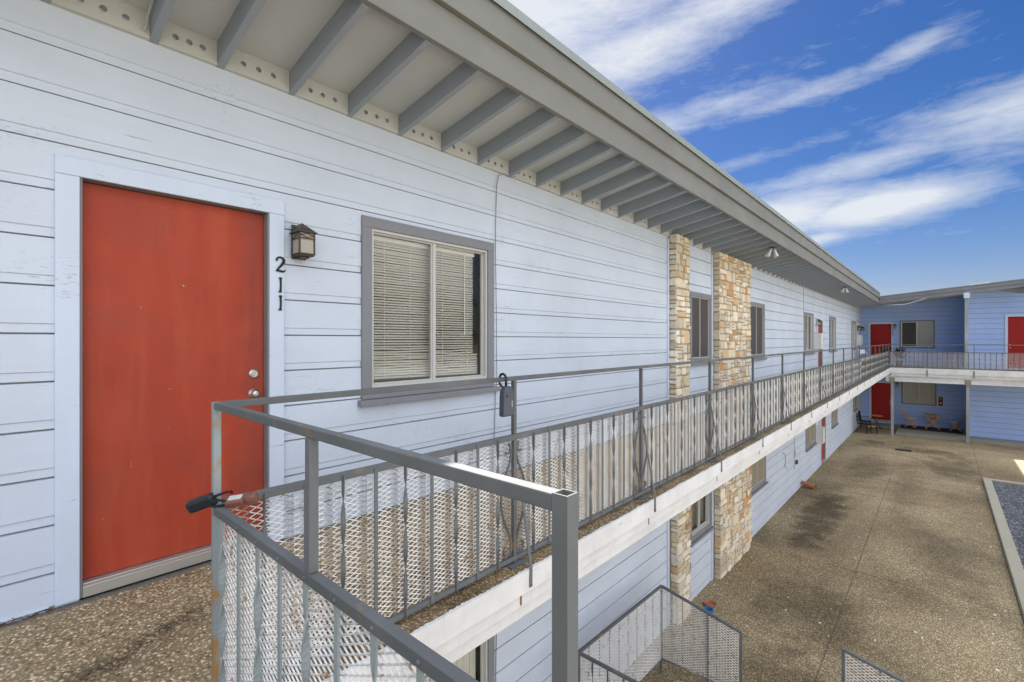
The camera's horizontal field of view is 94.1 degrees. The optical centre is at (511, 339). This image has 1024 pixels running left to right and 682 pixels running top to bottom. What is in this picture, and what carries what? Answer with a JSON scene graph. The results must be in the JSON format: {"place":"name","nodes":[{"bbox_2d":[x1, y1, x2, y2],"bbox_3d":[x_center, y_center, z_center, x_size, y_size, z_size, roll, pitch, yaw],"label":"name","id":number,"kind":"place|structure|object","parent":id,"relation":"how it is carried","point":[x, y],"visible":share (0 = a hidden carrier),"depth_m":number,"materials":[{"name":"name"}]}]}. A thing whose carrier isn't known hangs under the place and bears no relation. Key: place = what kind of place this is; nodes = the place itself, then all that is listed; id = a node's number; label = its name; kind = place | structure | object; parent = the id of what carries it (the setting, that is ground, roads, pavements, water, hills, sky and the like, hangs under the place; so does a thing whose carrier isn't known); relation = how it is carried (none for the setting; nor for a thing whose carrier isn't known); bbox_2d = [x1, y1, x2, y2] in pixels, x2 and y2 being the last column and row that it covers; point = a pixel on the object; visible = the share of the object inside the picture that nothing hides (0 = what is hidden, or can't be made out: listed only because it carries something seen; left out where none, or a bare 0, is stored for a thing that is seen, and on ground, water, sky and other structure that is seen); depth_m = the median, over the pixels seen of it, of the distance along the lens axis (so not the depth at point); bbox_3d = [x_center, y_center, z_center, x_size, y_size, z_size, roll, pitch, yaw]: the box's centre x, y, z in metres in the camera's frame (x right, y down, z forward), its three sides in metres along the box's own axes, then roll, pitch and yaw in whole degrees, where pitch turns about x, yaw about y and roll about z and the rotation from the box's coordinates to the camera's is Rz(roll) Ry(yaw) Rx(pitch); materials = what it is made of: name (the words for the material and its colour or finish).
{"place":"outdoors","nodes":[
{"label":"outdoors","id":0,"kind":"place"},
{"bbox_2d":[476,420,885,681],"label":"ground","id":1,"kind":"structure","parent":0,"point":[478,647],"depth_m":12.25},
{"bbox_2d":[0,0,890,681],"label":"apartment building","id":2,"kind":"structure","parent":1,"relation":"on","point":[174,172],"depth_m":3.31,"materials":[{"name":"paint"}]},
{"bbox_2d":[0,570,202,644],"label":"leaf litter","id":3,"kind":"object","parent":2,"relation":"on","point":[32,615],"visible":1,"depth_m":2.31,"materials":[{"name":"plant"}]},
{"bbox_2d":[142,0,153,30],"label":"wall cable","id":4,"kind":"object","parent":2,"relation":"attached to","point":[147,17],"depth_m":2.63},
{"bbox_2d":[82,182,262,579],"bbox_3d":[-1.976,0.218,2.867,0.097,2.113,0.916,0,0,42],"label":"door","id":5,"kind":"structure","parent":2,"relation":"in","point":[172,289],"depth_m":2.79,"materials":[{"name":"wood"}]},
{"bbox_2d":[276,256,285,310],"bbox_3d":[-1.558,-0.380,3.217,0.006,0.365,0.067,0,0,42],"label":"house number","id":6,"kind":"object","parent":2,"relation":"attached to","point":[282,271],"visible":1,"depth_m":3.21,"materials":[{"name":"black metal"}]},
{"bbox_2d":[289,223,317,260],"bbox_3d":[-1.427,-0.677,3.261,0.152,0.245,0.132,0,0,42],"label":"wall lantern","id":7,"kind":"object","parent":2,"relation":"attached to","point":[303,239],"depth_m":3.23,"materials":[{"name":"brown metal"}]},
{"bbox_2d":[214,402,577,681],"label":"landing railing","id":8,"kind":"object","parent":2,"relation":"on","point":[562,506],"visible":1,"depth_m":1.14,"materials":[{"name":"silver metal"}]},
{"bbox_2d":[357,215,499,406],"bbox_3d":[-0.694,-0.225,4.263,0.177,1.480,1.540,0,0,42],"label":"window","id":9,"kind":"structure","parent":2,"relation":"in","point":[371,227],"depth_m":4.22,"materials":[{"name":"paint"}]},
{"bbox_2d":[425,636,493,681],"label":"window","id":10,"kind":"structure","parent":2,"relation":"in","point":[467,663],"depth_m":4.72,"materials":[{"name":"paint"}]},
{"bbox_2d":[495,634,496,681],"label":"wall cable","id":11,"kind":"object","parent":2,"relation":"attached to","point":[495,660],"depth_m":4.78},
{"bbox_2d":[494,173,515,452],"bbox_3d":[-0.071,-0.260,4.871,0.297,2.886,0.025,0,0,-44],"label":"wall cable","id":12,"kind":"object","parent":2,"relation":"attached to","point":[496,298],"depth_m":4.79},
{"bbox_2d":[211,344,889,681],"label":"balcony railing","id":13,"kind":"object","parent":2,"relation":"on","point":[854,371],"visible":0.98,"depth_m":2.88,"materials":[{"name":"silver metal"}]},
{"bbox_2d":[185,490,232,512],"bbox_3d":[-1.069,0.572,1.685,0.154,0.078,0.044,0,0,-3],"label":"lockbox","id":14,"kind":"object","parent":13,"relation":"hanging from","point":[194,505],"visible":0.96,"depth_m":1.67,"materials":[{"name":"black plastic"}]},
{"bbox_2d":[208,491,258,507],"bbox_3d":[-0.981,0.563,1.677,0.170,0.052,0.042,0,0,-6],"label":"lockbox","id":15,"kind":"object","parent":13,"relation":"hanging from","point":[247,499],"visible":1,"depth_m":1.67,"materials":[{"name":"plastic"}]},
{"bbox_2d":[498,373,513,416],"bbox_3d":[-0.045,0.319,2.791,0.083,0.252,0.092,0,0,42],"label":"lockbox","id":16,"kind":"object","parent":13,"relation":"hanging from","point":[506,403],"visible":0.98,"depth_m":2.76,"materials":[{"name":"grey metal"}]},
{"bbox_2d":[689,291,714,365],"bbox_3d":[3.517,-0.200,8.915,0.137,1.340,1.140,0,0,42],"label":"window","id":17,"kind":"structure","parent":2,"relation":"in","point":[700,307],"depth_m":8.96,"materials":[{"name":"paint"}]},
{"bbox_2d":[690,492,714,546],"bbox_3d":[3.510,3.005,8.934,0.172,1.350,1.160,0,0,42],"label":"window","id":18,"kind":"structure","parent":2,"relation":"in","point":[703,529],"depth_m":9.00,"materials":[{"name":"paint"}]},
{"bbox_2d":[750,302,766,360],"bbox_3d":[5.971,-0.200,11.643,0.137,1.400,1.360,0,0,42],"label":"window","id":19,"kind":"structure","parent":2,"relation":"in","point":[757,342],"depth_m":11.74,"materials":[{"name":"paint"}]},
{"bbox_2d":[751,456,767,496],"bbox_3d":[6.011,3.000,11.688,0.137,1.340,1.480,0,0,42],"label":"window","id":20,"kind":"structure","parent":2,"relation":"in","point":[758,473],"depth_m":11.78,"materials":[{"name":"paint"}]},
{"bbox_2d":[765,246,778,257],"bbox_3d":[5.152,-1.741,9.463,0.254,0.218,0.131,0,0,9],"label":"floodlight","id":21,"kind":"object","parent":2,"relation":"attached to","point":[768,253],"visible":0.99,"depth_m":9.44,"materials":[{"name":"white metal"}]},
{"bbox_2d":[784,437,797,468],"bbox_3d":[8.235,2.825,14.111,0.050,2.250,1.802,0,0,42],"label":"socket box","id":22,"kind":"object","parent":2,"relation":"attached to","point":[795,461],"visible":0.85,"depth_m":14.54,"materials":[{"name":"grey metal"}]},
{"bbox_2d":[803,288,803,350],"bbox_3d":[9.497,-0.540,15.533,0.015,2.280,0.015,0,0,42],"label":"wall cable","id":23,"kind":"object","parent":2,"relation":"attached to","point":[803,319],"depth_m":15.53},
{"bbox_2d":[801,481,815,489],"bbox_3d":[9.400,4.611,15.126,0.168,0.220,0.417,0,0,-38],"label":"downspout","id":24,"kind":"object","parent":2,"relation":"attached to","point":[810,485],"visible":1,"depth_m":15.07,"materials":[{"name":"ceramic"}]},
{"bbox_2d":[804,312,814,354],"bbox_3d":[10.052,-0.205,16.211,0.177,1.410,1.550,0,0,42],"label":"window","id":25,"kind":"structure","parent":2,"relation":"in","point":[806,315],"depth_m":16.44,"materials":[{"name":"paint"}]},
{"bbox_2d":[805,423,816,451],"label":"window","id":26,"kind":"structure","parent":2,"relation":"in","point":[810,433],"depth_m":16.44,"materials":[{"name":"paint"}]},
{"bbox_2d":[814,319,822,348],"bbox_3d":[10.895,-0.195,16.952,0.206,1.060,0.356,0,0,42],"label":"electric box","id":27,"kind":"object","parent":2,"relation":"attached to","point":[818,340],"visible":1,"depth_m":16.83,"materials":[{"name":"white metal"}]},
{"bbox_2d":[818,326,821,366],"bbox_3d":[11.371,0.287,17.708,0.097,1.975,0.900,0,0,42],"label":"door","id":28,"kind":"structure","parent":2,"relation":"in","point":[818,326],"depth_m":17.90,"materials":[{"name":"wood"}]},
{"bbox_2d":[816,420,824,443],"bbox_3d":[11.163,3.200,17.249,0.206,1.080,0.356,0,0,42],"label":"electric box","id":29,"kind":"object","parent":2,"relation":"attached to","point":[820,434],"visible":0.92,"depth_m":17.14,"materials":[{"name":"white metal"}]},
{"bbox_2d":[821,418,823,459],"bbox_3d":[11.773,3.575,18.193,0.045,2.050,0.900,0,0,42],"label":"door","id":30,"kind":"structure","parent":2,"relation":"in","point":[822,420],"depth_m":18.35,"materials":[{"name":"metal"}]},
{"bbox_2d":[829,316,836,351],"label":"window","id":31,"kind":"structure","parent":2,"relation":"in","point":[831,318],"depth_m":19.75,"materials":[{"name":"paint"}]},
{"bbox_2d":[831,408,838,428],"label":"window","id":32,"kind":"structure","parent":2,"relation":"in","point":[834,415],"depth_m":20.18,"materials":[{"name":"glass"}]},
{"bbox_2d":[851,306,851,349],"bbox_3d":[16.919,-0.580,23.786,0.017,2.160,0.017,0,0,42],"label":"wall cable","id":33,"kind":"object","parent":2,"relation":"attached to","point":[851,327],"depth_m":23.78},
{"bbox_2d":[852,321,856,349],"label":"window","id":34,"kind":"structure","parent":2,"relation":"in","point":[853,322],"depth_m":24.83,"materials":[{"name":"paint"}]},
{"bbox_2d":[853,396,857,411],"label":"window","id":35,"kind":"structure","parent":2,"relation":"in","point":[855,408],"depth_m":24.89,"materials":[{"name":"glass"}]},
{"bbox_2d":[857,335,862,344],"bbox_3d":[18.672,-0.230,25.599,0.206,1.060,0.356,0,0,42],"label":"electric box","id":36,"kind":"object","parent":2,"relation":"attached to","point":[859,339],"visible":1,"depth_m":25.49,"materials":[{"name":"white metal"}]},
{"bbox_2d":[508,0,1023,295],"label":"sky","id":37,"kind":"structure","parent":0,"point":[890,133],"materials":[{"name":"blue"}]},
{"bbox_2d":[614,425,1023,681],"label":"courtyard paving","id":38,"kind":"structure","parent":0,"point":[832,515],"depth_m":9.31,"materials":[{"name":"concrete"}]},
{"bbox_2d":[578,585,742,681],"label":"stair guard","id":39,"kind":"object","parent":38,"relation":"on","point":[623,677],"visible":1,"depth_m":6.26,"materials":[{"name":"white metal"}]},
{"bbox_2d":[704,606,713,613],"bbox_3d":[3.351,4.635,8.122,0.164,0.110,0.164,0,0,42],"label":"plant pot","id":40,"kind":"object","parent":38,"relation":"on","point":[709,609],"visible":0.48,"depth_m":8.16,"materials":[{"name":"blue ceramic"}]},
{"bbox_2d":[703,599,716,607],"bbox_3d":[3.504,4.677,8.442,0.224,0.046,0.224,0,0,42],"label":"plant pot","id":41,"kind":"object","parent":38,"relation":"on","point":[710,603],"visible":0.91,"depth_m":8.48,"materials":[{"name":"ceramic"}]},
{"bbox_2d":[856,413,870,431],"bbox_3d":[17.730,4.215,24.076,0.461,0.972,0.525,0,0,-33],"label":"iron chair","id":42,"kind":"object","parent":38,"relation":"on","point":[858,422],"visible":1,"depth_m":24.16,"materials":[{"name":"black metal"}]},
{"bbox_2d":[858,410,871,429],"bbox_3d":[18.458,4.215,24.961,0.461,0.972,0.525,0,0,-43],"label":"iron chair","id":43,"kind":"object","parent":38,"relation":"on","point":[863,420],"visible":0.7,"depth_m":25.05,"materials":[{"name":"black metal"}]},
{"bbox_2d":[713,447,1020,676],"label":"leaf litter","id":44,"kind":"object","parent":38,"relation":"on","point":[996,669],"visible":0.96,"depth_m":8.15,"materials":[{"name":"beige plant"}]},
{"bbox_2d":[866,426,877,432],"bbox_3d":[18.110,4.521,23.993,0.439,0.361,0.417,0,0,42],"label":"table","id":45,"kind":"object","parent":38,"relation":"on","point":[867,427],"visible":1,"depth_m":23.95,"materials":[{"name":"brown wood"}]},
{"bbox_2d":[841,648,907,681],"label":"stair guard","id":46,"kind":"object","parent":38,"relation":"on","point":[844,651],"visible":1,"depth_m":5.26,"materials":[{"name":"silver metal"}]},
{"bbox_2d":[871,415,881,429],"bbox_3d":[19.191,4.341,25.106,0.560,0.729,0.560,0,0,42],"label":"bistro table","id":47,"kind":"object","parent":38,"relation":"on","point":[880,416],"visible":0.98,"depth_m":25.04,"materials":[{"name":"brown wood"}]},
{"bbox_2d":[895,448,911,451],"bbox_3d":[16.635,4.691,20.276,0.540,0.014,0.400,0,0,42],"label":"drain grate","id":48,"kind":"object","parent":38,"relation":"on","point":[903,450],"visible":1,"depth_m":20.22,"materials":[{"name":"metal"}]},
{"bbox_2d":[858,279,1023,442],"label":"apartment wing","id":49,"kind":"structure","parent":38,"relation":"on","point":[985,318],"depth_m":23.38,"materials":[{"name":"blue wood"}]},
{"bbox_2d":[871,324,890,362],"bbox_3d":[20.514,0.210,26.533,0.900,2.160,0.097,0,0,42],"label":"door","id":50,"kind":"structure","parent":49,"relation":"in","point":[880,333],"depth_m":26.54,"materials":[{"name":"wood"}]},
{"bbox_2d":[872,383,890,419],"bbox_3d":[20.541,3.420,26.510,0.890,2.040,0.097,0,0,42],"label":"door","id":51,"kind":"structure","parent":49,"relation":"in","point":[881,392],"depth_m":26.52,"materials":[{"name":"wood"}]},
{"bbox_2d":[891,346,909,366],"bbox_3d":[19.699,0.813,24.315,1.062,1.094,1.304,0,0,-9],"label":"potted plant","id":52,"kind":"object","parent":49,"relation":"on","point":[902,350],"visible":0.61,"depth_m":24.21,"materials":[{"name":"green plant"}]},
{"bbox_2d":[899,320,934,347],"bbox_3d":[21.650,-0.300,25.508,1.440,1.480,0.132,0,0,42],"label":"window","id":53,"kind":"structure","parent":49,"relation":"in","point":[909,330],"depth_m":25.50,"materials":[{"name":"glass"}]},
{"bbox_2d":[901,382,935,405],"bbox_3d":[21.702,2.760,25.462,1.420,1.420,0.132,0,0,42],"label":"window","id":54,"kind":"structure","parent":49,"relation":"in","point":[920,398],"depth_m":25.47,"materials":[{"name":"glass"}]},
{"bbox_2d":[937,396,943,406],"bbox_3d":[22.299,3.200,24.809,0.260,0.560,0.112,0,0,42],"label":"extinguisher cabinet","id":55,"kind":"object","parent":49,"relation":"attached to","point":[940,401],"visible":1,"depth_m":24.80,"materials":[{"name":"brown metal"}]},
{"bbox_2d":[889,344,1023,378],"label":"railing","id":56,"kind":"object","parent":49,"relation":"on","point":[927,352],"visible":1,"depth_m":22.02,"materials":[{"name":"silver metal"}]},
{"bbox_2d":[1008,317,1023,367],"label":"door","id":57,"kind":"structure","parent":49,"relation":"in","point":[1015,324],"depth_m":21.77,"materials":[{"name":"wood"}]},
{"bbox_2d":[860,421,1023,447],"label":"porch step","id":58,"kind":"object","parent":38,"relation":"on","point":[938,435],"visible":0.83,"depth_m":22.92,"materials":[{"name":"concrete"}]},
{"bbox_2d":[900,425,962,433],"bbox_3d":[21.550,4.594,24.544,2.400,0.012,1.320,0,0,42],"label":"porch mat","id":59,"kind":"object","parent":58,"relation":"on","point":[933,429],"visible":1,"depth_m":24.39,"materials":[{"name":"black rubber"}]},
{"bbox_2d":[901,410,916,427],"bbox_3d":[20.972,4.171,25.191,0.422,0.881,0.565,0,0,-40],"label":"folding chair","id":60,"kind":"object","parent":59,"relation":"on","point":[910,418],"visible":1,"depth_m":25.12,"materials":[{"name":"brown wood"}]},
{"bbox_2d":[925,414,940,429],"bbox_3d":[21.727,4.246,24.641,0.614,0.731,0.560,0,0,42],"label":"folding table","id":61,"kind":"object","parent":59,"relation":"on","point":[934,415],"visible":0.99,"depth_m":24.55,"materials":[{"name":"brown wood"}]},
{"bbox_2d":[949,415,964,431],"bbox_3d":[22.360,4.171,23.931,0.422,0.881,0.565,0,0,-40],"label":"folding chair","id":62,"kind":"object","parent":59,"relation":"on","point":[956,422],"visible":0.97,"depth_m":23.91,"materials":[{"name":"brown wood"}]},
{"bbox_2d":[620,438,1023,681],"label":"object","id":63,"kind":"object","parent":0,"point":[922,589],"depth_m":9.60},
{"bbox_2d":[983,477,1023,619],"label":"concrete kerb","id":64,"kind":"structure","parent":63,"relation":"on","point":[1014,565],"depth_m":10.88,"materials":[{"name":"grey concrete"}]},
{"bbox_2d":[992,482,1023,568],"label":"gravel bed","id":65,"kind":"object","parent":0,"point":[1010,498],"visible":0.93,"depth_m":13.06,"materials":[{"name":"grey gravel"}]},
{"bbox_3d":[19.087,1.135,24.393,0.260,0.450,0.260,0,0,42],"label":"plant stand","id":66,"kind":"object","parent":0,"visible":0},
{"bbox_2d":[878,346,892,353],"bbox_3d":[19.073,0.603,24.333,0.909,0.614,0.986,0,0,-9],"label":"potted plant","id":67,"kind":"object","parent":66,"relation":"on","point":[885,350],"visible":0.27,"depth_m":24.34,"materials":[{"name":"green plant"}]}
]}

